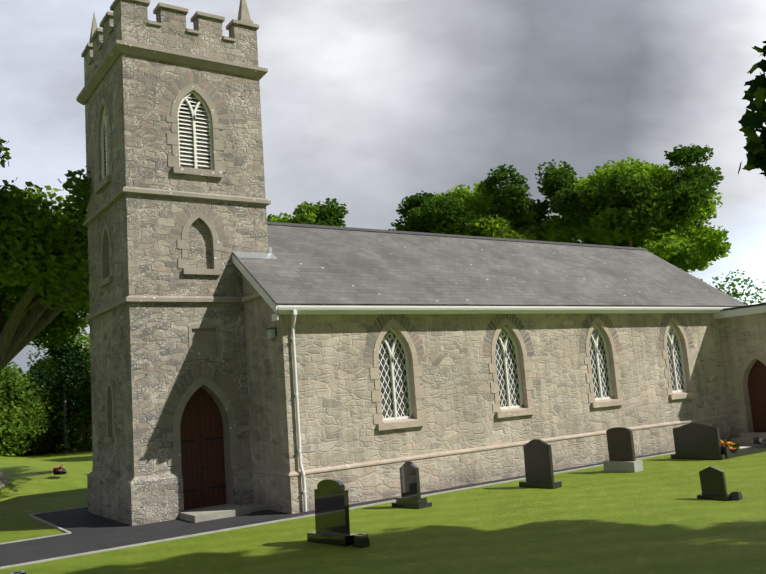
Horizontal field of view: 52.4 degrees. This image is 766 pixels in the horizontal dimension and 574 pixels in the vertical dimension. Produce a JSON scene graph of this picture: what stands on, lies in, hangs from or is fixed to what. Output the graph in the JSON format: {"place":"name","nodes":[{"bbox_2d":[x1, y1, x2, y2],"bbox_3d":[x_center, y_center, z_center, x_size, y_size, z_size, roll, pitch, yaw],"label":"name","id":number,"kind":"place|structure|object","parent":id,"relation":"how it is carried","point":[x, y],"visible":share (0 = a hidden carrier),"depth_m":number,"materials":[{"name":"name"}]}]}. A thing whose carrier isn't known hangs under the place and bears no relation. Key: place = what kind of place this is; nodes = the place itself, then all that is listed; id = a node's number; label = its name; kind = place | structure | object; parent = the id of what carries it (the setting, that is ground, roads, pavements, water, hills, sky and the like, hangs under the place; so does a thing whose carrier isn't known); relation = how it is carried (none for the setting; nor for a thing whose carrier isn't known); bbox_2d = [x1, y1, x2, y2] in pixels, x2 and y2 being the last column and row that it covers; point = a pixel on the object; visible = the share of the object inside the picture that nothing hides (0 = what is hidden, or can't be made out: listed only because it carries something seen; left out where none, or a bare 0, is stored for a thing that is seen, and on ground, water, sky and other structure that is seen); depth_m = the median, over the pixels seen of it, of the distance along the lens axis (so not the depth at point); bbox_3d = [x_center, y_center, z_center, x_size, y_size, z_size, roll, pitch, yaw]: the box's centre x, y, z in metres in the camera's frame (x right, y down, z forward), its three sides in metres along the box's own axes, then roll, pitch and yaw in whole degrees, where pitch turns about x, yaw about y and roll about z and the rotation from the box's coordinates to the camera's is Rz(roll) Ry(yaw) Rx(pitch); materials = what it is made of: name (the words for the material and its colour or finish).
{"place":"outdoors","nodes":[
{"label":"outdoors","id":0,"kind":"place"},
{"bbox_2d":[9,570,25,573],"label":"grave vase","id":1,"kind":"object","parent":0,"point":[20,572],"visible":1,"depth_m":13.05,"materials":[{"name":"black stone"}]},
{"bbox_2d":[76,0,270,525],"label":"church tower","id":2,"kind":"structure","parent":0,"point":[178,202],"depth_m":21.20,"materials":[{"name":"grey stone"}]},
{"bbox_2d":[0,441,729,566],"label":"tarmac path","id":3,"kind":"structure","parent":0,"point":[89,531],"depth_m":18.22,"materials":[{"name":"grey asphalt"}]},
{"bbox_2d":[180,504,266,522],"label":"door steps","id":4,"kind":"structure","parent":3,"relation":"on","point":[212,513],"depth_m":19.52,"materials":[{"name":"concrete"}]},
{"bbox_2d":[0,442,732,568],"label":"path kerbs","id":5,"kind":"structure","parent":3,"relation":"on","point":[91,552],"depth_m":18.19,"materials":[{"name":"concrete"}]},
{"bbox_2d":[0,429,765,573],"bbox_3d":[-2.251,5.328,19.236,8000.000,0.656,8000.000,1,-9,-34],"label":"ground","id":6,"kind":"structure","parent":0,"point":[655,516],"depth_m":15.24,"materials":[{"name":"green plant"}]},
{"bbox_2d":[0,139,90,488],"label":"beech tree","id":7,"kind":"object","parent":6,"relation":"on","point":[44,281],"visible":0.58,"depth_m":24.88,"materials":[{"name":"green plant"}]},
{"bbox_2d":[53,465,66,474],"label":"grave flowers","id":8,"kind":"object","parent":6,"relation":"on","point":[59,470],"visible":1,"depth_m":29.49,"materials":[{"name":"pink plant"}]},
{"bbox_2d":[267,198,348,226],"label":"slim tree","id":9,"kind":"object","parent":6,"relation":"on","point":[330,213],"visible":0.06,"depth_m":49.90,"materials":[{"name":"green plant"}]},
{"bbox_2d":[307,479,355,545],"bbox_3d":[-0.993,4.325,15.075,1.080,1.190,0.360,-11,-13,43],"label":"headstone","id":10,"kind":"object","parent":6,"relation":"on","point":[332,522],"visible":0.98,"depth_m":14.97,"materials":[{"name":"black stone"}]},
{"bbox_2d":[352,533,369,547],"bbox_3d":[-0.413,4.732,14.533,0.240,0.220,0.240,-11,-11,43],"label":"grave vase","id":11,"kind":"object","parent":6,"relation":"on","point":[360,540],"visible":0.97,"depth_m":14.46,"materials":[{"name":"black stone"}]},
{"bbox_2d":[0,270,765,456],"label":"treeline","id":12,"kind":"object","parent":6,"relation":"on","point":[41,412],"visible":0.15,"depth_m":61.40,"materials":[{"name":"green plant"}]},
{"bbox_2d":[392,461,431,508],"bbox_3d":[0.664,4.822,19.065,0.450,1.080,0.950,3,-11,-42],"label":"headstone","id":13,"kind":"object","parent":6,"relation":"on","point":[411,497],"visible":1,"depth_m":18.95,"materials":[{"name":"black stone"}]},
{"bbox_2d":[388,164,551,240],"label":"sycamore tree","id":14,"kind":"object","parent":6,"relation":"on","point":[489,207],"visible":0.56,"depth_m":53.86,"materials":[{"name":"green plant"}]},
{"bbox_2d":[242,274,732,513],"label":"church wall","id":15,"kind":"structure","parent":6,"relation":"on","point":[441,401],"depth_m":22.66,"materials":[{"name":"beige stone"}]},
{"bbox_2d":[266,327,276,338],"bbox_3d":[-2.878,1.190,20.096,0.200,0.265,0.260,1,-9,-34],"label":"security light","id":16,"kind":"object","parent":15,"relation":"attached to","point":[271,332],"visible":1,"depth_m":20.03,"materials":[{"name":"grey"}]},
{"bbox_2d":[290,310,306,511],"bbox_3d":[-2.086,3.072,19.480,0.174,4.985,0.496,-2,-8,-18],"label":"downpipe","id":17,"kind":"object","parent":15,"relation":"attached to","point":[296,394],"visible":1,"depth_m":19.59,"materials":[{"name":"white plastic"}]},
{"bbox_2d":[232,221,745,320],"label":"roof","id":18,"kind":"structure","parent":15,"relation":"on","point":[305,269],"depth_m":25.48,"materials":[{"name":"grey stone"}]},
{"bbox_2d":[519,439,561,487],"bbox_3d":[4.181,4.729,20.953,0.400,1.260,1.100,5,-12,-43],"label":"headstone","id":19,"kind":"object","parent":6,"relation":"on","point":[538,462],"visible":0.98,"depth_m":20.86,"materials":[{"name":"grey stone"}]},
{"bbox_2d":[603,427,642,471],"bbox_3d":[7.041,4.795,23.030,0.460,1.280,1.020,3,-10,-41],"label":"headstone","id":20,"kind":"object","parent":6,"relation":"on","point":[621,450],"visible":0.94,"depth_m":22.91,"materials":[{"name":"grey stone"}]},
{"bbox_2d":[533,143,731,272],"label":"sycamore tree","id":21,"kind":"object","parent":6,"relation":"on","point":[618,204],"visible":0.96,"depth_m":51.20,"materials":[{"name":"green plant"}]},
{"bbox_2d":[671,423,725,459],"bbox_3d":[10.019,4.915,24.873,0.360,1.130,1.720,2,-10,-40],"label":"headstone","id":22,"kind":"object","parent":6,"relation":"on","point":[698,441],"visible":0.96,"depth_m":24.77,"materials":[{"name":"grey stone"}]},
{"bbox_2d":[697,466,729,500],"bbox_3d":[7.189,4.260,16.965,0.280,0.710,0.680,1,-9,-45],"label":"headstone","id":23,"kind":"object","parent":6,"relation":"on","point":[713,482],"visible":0.87,"depth_m":16.91,"materials":[{"name":"grey stone"}]},
{"bbox_2d":[730,491,742,499],"bbox_3d":[7.552,4.469,16.662,0.200,0.160,0.200,3,-11,-44],"label":"grave vase","id":24,"kind":"object","parent":6,"relation":"on","point":[734,495],"visible":0.93,"depth_m":16.61,"materials":[{"name":"grey stone"}]},
{"bbox_2d":[713,303,765,442],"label":"church porch","id":25,"kind":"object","parent":6,"relation":"on","point":[742,330],"depth_m":29.67,"materials":[{"name":"beige stone"}]},
{"bbox_2d":[720,439,765,458],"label":"grave kerb","id":26,"kind":"structure","parent":6,"relation":"on","point":[746,449],"depth_m":24.96,"materials":[{"name":"grey stone"}]},
{"bbox_2d":[720,440,739,452],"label":"flowers","id":27,"kind":"object","parent":26,"relation":"on","point":[733,447],"visible":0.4,"depth_m":24.55,"materials":[{"name":"orange plant"}]},
{"bbox_2d":[753,437,762,443],"bbox_3d":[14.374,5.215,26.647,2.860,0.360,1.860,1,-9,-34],"label":"vase","id":28,"kind":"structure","parent":26,"relation":"on","point":[757,440],"depth_m":26.53,"materials":[{"name":"grey stone"}]},
{"bbox_2d":[0,0,765,403],"label":"sky","id":29,"kind":"structure","parent":0,"point":[368,106],"materials":[{"name":"grey"}]},
{"bbox_3d":[13.784,-7.404,4.527,20.646,19.447,19.895,1,-9,-34],"label":"sycamore shade tree","id":30,"kind":"object","parent":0,"visible":0},
{"bbox_2d":[738,41,765,175],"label":"tree","id":31,"kind":"object","parent":30,"relation":"attached to","point":[752,121],"visible":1,"depth_m":8.80,"materials":[{"name":"green plant"}]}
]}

